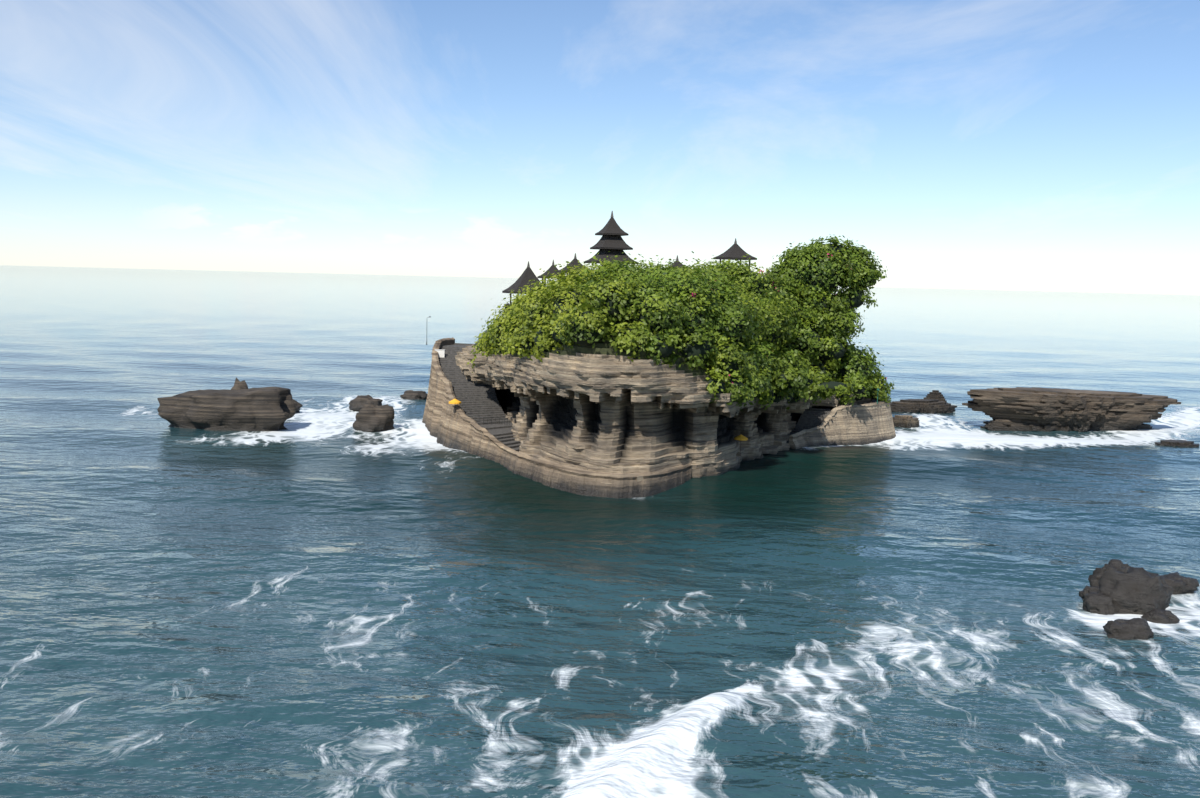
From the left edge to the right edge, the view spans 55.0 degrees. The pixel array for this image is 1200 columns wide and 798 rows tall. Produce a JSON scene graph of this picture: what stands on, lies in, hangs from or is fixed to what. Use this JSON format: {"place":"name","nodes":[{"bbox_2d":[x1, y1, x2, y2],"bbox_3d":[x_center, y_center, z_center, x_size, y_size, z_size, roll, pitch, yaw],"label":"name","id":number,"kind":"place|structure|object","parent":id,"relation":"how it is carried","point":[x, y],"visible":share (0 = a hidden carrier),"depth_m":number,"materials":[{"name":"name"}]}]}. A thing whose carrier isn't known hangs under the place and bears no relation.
{"place":"outdoors","nodes":[
{"label":"outdoors","id":0,"kind":"place"},
{"bbox_2d":[502,267,541,293],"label":"pavilion roof","id":1,"kind":"structure","parent":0,"point":[525,277],"depth_m":194.67,"materials":[{"name":"grey"}]},
{"bbox_2d":[537,265,560,278],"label":"pavilion roof","id":2,"kind":"structure","parent":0,"point":[552,268],"depth_m":205.59,"materials":[{"name":"grey"}]},
{"bbox_2d":[556,259,588,273],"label":"pavilion roof","id":3,"kind":"structure","parent":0,"point":[573,263],"depth_m":201.76,"materials":[{"name":"grey"}]},
{"bbox_2d":[0,265,1199,797],"bbox_3d":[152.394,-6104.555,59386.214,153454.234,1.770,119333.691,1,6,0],"label":"ocean water","id":4,"kind":"structure","parent":0,"point":[320,597],"depth_m":97.08,"materials":[{"name":"blue liquid"}]},
{"bbox_2d":[157,387,295,430],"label":"rock","id":5,"kind":"object","parent":4,"relation":"in","point":[264,409],"visible":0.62,"depth_m":179.04,"materials":[{"name":"stone"}]},
{"bbox_2d":[231,378,247,389],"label":"rock knob","id":6,"kind":"object","parent":5,"relation":"on","point":[239,385],"visible":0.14,"depth_m":187.34,"materials":[{"name":"stone"}]},
{"bbox_2d":[293,399,302,412],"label":"rock","id":7,"kind":"object","parent":4,"relation":"in","point":[298,405],"visible":0.24,"depth_m":207.03,"materials":[{"name":"grey stone"}]},
{"bbox_2d":[349,395,382,410],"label":"rock","id":8,"kind":"object","parent":4,"relation":"in","point":[358,402],"visible":0.62,"depth_m":214.66,"materials":[{"name":"grey stone"}]},
{"bbox_2d":[353,402,394,431],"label":"rock","id":9,"kind":"object","parent":4,"relation":"in","point":[370,417],"visible":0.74,"depth_m":184.67,"materials":[{"name":"grey stone"}]},
{"bbox_2d":[400,390,427,399],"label":"rock","id":10,"kind":"object","parent":4,"relation":"in","point":[412,395],"visible":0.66,"depth_m":230.69,"materials":[{"name":"grey stone"}]},
{"bbox_2d":[422,337,690,498],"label":"stair wall","id":11,"kind":"structure","parent":4,"relation":"in","point":[451,426],"depth_m":147.99,"materials":[{"name":"beige stone"}]},
{"bbox_2d":[435,349,444,356],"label":"sign box","id":12,"kind":"object","parent":11,"relation":"on","point":[441,353],"visible":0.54,"depth_m":192.96,"materials":[{"name":"white paint"}]},
{"bbox_2d":[449,399,460,403],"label":"umbrella canopy","id":13,"kind":"object","parent":11,"relation":"on","point":[454,401],"visible":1,"depth_m":170.42,"materials":[{"name":"yellow fabric"}]},
{"bbox_2d":[455,319,872,484],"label":"island rock","id":14,"kind":"object","parent":4,"relation":"in","point":[601,406],"visible":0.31,"depth_m":146.67,"materials":[{"name":"rock"},{"name":"stone"}]},
{"bbox_2d":[438,343,536,458],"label":"stairs","id":15,"kind":"structure","parent":14,"relation":"on","point":[478,400],"depth_m":177.99,"materials":[{"name":"stone"}]},
{"bbox_2d":[468,415,509,424],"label":"railing","id":16,"kind":"object","parent":15,"relation":"on","point":[491,420],"visible":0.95,"depth_m":170.23,"materials":[{"name":"metal"}]},
{"bbox_2d":[584,217,638,263],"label":"pagoda roof","id":17,"kind":"structure","parent":14,"relation":"on","point":[611,240],"depth_m":199.59,"materials":[{"name":"grey"}]},
{"bbox_2d":[467,234,893,410],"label":"vegetation leaves","id":18,"kind":"object","parent":14,"relation":"on","point":[770,304],"visible":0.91,"depth_m":158.97,"materials":[{"name":"green plant"}]},
{"bbox_2d":[479,243,884,403],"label":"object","id":19,"kind":"object","parent":14,"relation":"on","point":[696,349],"visible":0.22,"depth_m":153.31,"materials":[{"name":"green plant"}]},
{"bbox_2d":[734,435,747,440],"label":"umbrella canopy","id":20,"kind":"object","parent":14,"relation":"on","point":[741,438],"visible":1,"depth_m":158.73,"materials":[{"name":"fabric"}]},
{"bbox_2d":[789,399,895,448],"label":"stair wall","id":21,"kind":"structure","parent":4,"relation":"in","point":[867,423],"depth_m":184.89,"materials":[{"name":"beige stone"}]},
{"bbox_2d":[893,415,919,427],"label":"ledge rock","id":22,"kind":"object","parent":4,"relation":"in","point":[905,421],"visible":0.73,"depth_m":210.60,"materials":[{"name":"grey stone"}]},
{"bbox_2d":[890,399,956,413],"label":"rock","id":23,"kind":"object","parent":4,"relation":"in","point":[931,406],"visible":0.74,"depth_m":231.46,"materials":[{"name":"stone"}]},
{"bbox_2d":[923,390,947,402],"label":"rock","id":24,"kind":"object","parent":4,"relation":"in","point":[936,395],"visible":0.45,"depth_m":242.29,"materials":[{"name":"stone"}]},
{"bbox_2d":[962,387,1180,431],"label":"slab rock","id":25,"kind":"object","parent":4,"relation":"in","point":[1033,409],"visible":0.91,"depth_m":208.24,"materials":[{"name":"stone"}]},
{"bbox_2d":[1079,586,1098,600],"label":"rock","id":26,"kind":"object","parent":4,"relation":"in","point":[1086,590],"visible":0.32,"depth_m":94.60,"materials":[{"name":"grey stone"}]},
{"bbox_2d":[1082,592,1119,614],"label":"rock","id":27,"kind":"object","parent":4,"relation":"in","point":[1099,603],"visible":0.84,"depth_m":90.68,"materials":[{"name":"grey stone"}]},
{"bbox_2d":[1088,559,1130,586],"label":"rock","id":28,"kind":"object","parent":4,"relation":"in","point":[1112,564],"visible":0.19,"depth_m":96.50,"materials":[{"name":"grey stone"}]},
{"bbox_2d":[1103,618,1153,639],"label":"rock","id":29,"kind":"object","parent":4,"relation":"in","point":[1131,629],"visible":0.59,"depth_m":82.54,"materials":[{"name":"grey stone"}]},
{"bbox_2d":[1098,567,1169,614],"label":"rock","id":30,"kind":"object","parent":4,"relation":"in","point":[1136,590],"visible":0.62,"depth_m":90.67,"materials":[{"name":"grey stone"}]},
{"bbox_2d":[1141,608,1179,623],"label":"rock","id":31,"kind":"object","parent":4,"relation":"in","point":[1162,616],"visible":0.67,"depth_m":87.69,"materials":[{"name":"grey stone"}]},
{"bbox_2d":[1160,578,1173,606],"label":"rock","id":32,"kind":"object","parent":4,"relation":"in","point":[1169,591],"visible":0.12,"depth_m":93.50,"materials":[{"name":"grey stone"}]},
{"bbox_2d":[1155,439,1198,446],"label":"rock","id":33,"kind":"object","parent":4,"relation":"in","point":[1179,443],"visible":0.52,"depth_m":190.09,"materials":[{"name":"grey stone"}]},
{"bbox_2d":[1159,572,1198,594],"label":"rock","id":34,"kind":"object","parent":4,"relation":"in","point":[1177,582],"visible":0.57,"depth_m":97.44,"materials":[{"name":"grey stone"}]},
{"bbox_2d":[0,0,1199,294],"label":"sky","id":35,"kind":"structure","parent":0,"point":[1014,145],"materials":[{"name":"blue"}]},
{"bbox_2d":[666,261,683,267],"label":"shrine roof","id":36,"kind":"structure","parent":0,"point":[677,263],"depth_m":201.78,"materials":[{"name":"grey"}]},
{"bbox_2d":[714,244,756,259],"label":"pavilion roof","id":37,"kind":"structure","parent":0,"point":[734,251],"depth_m":204.82,"materials":[{"name":"grey"}]},
{"bbox_2d":[786,399,878,442],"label":"stairs","id":38,"kind":"structure","parent":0,"point":[812,418],"depth_m":184.08,"materials":[{"name":"stone"}]}
]}

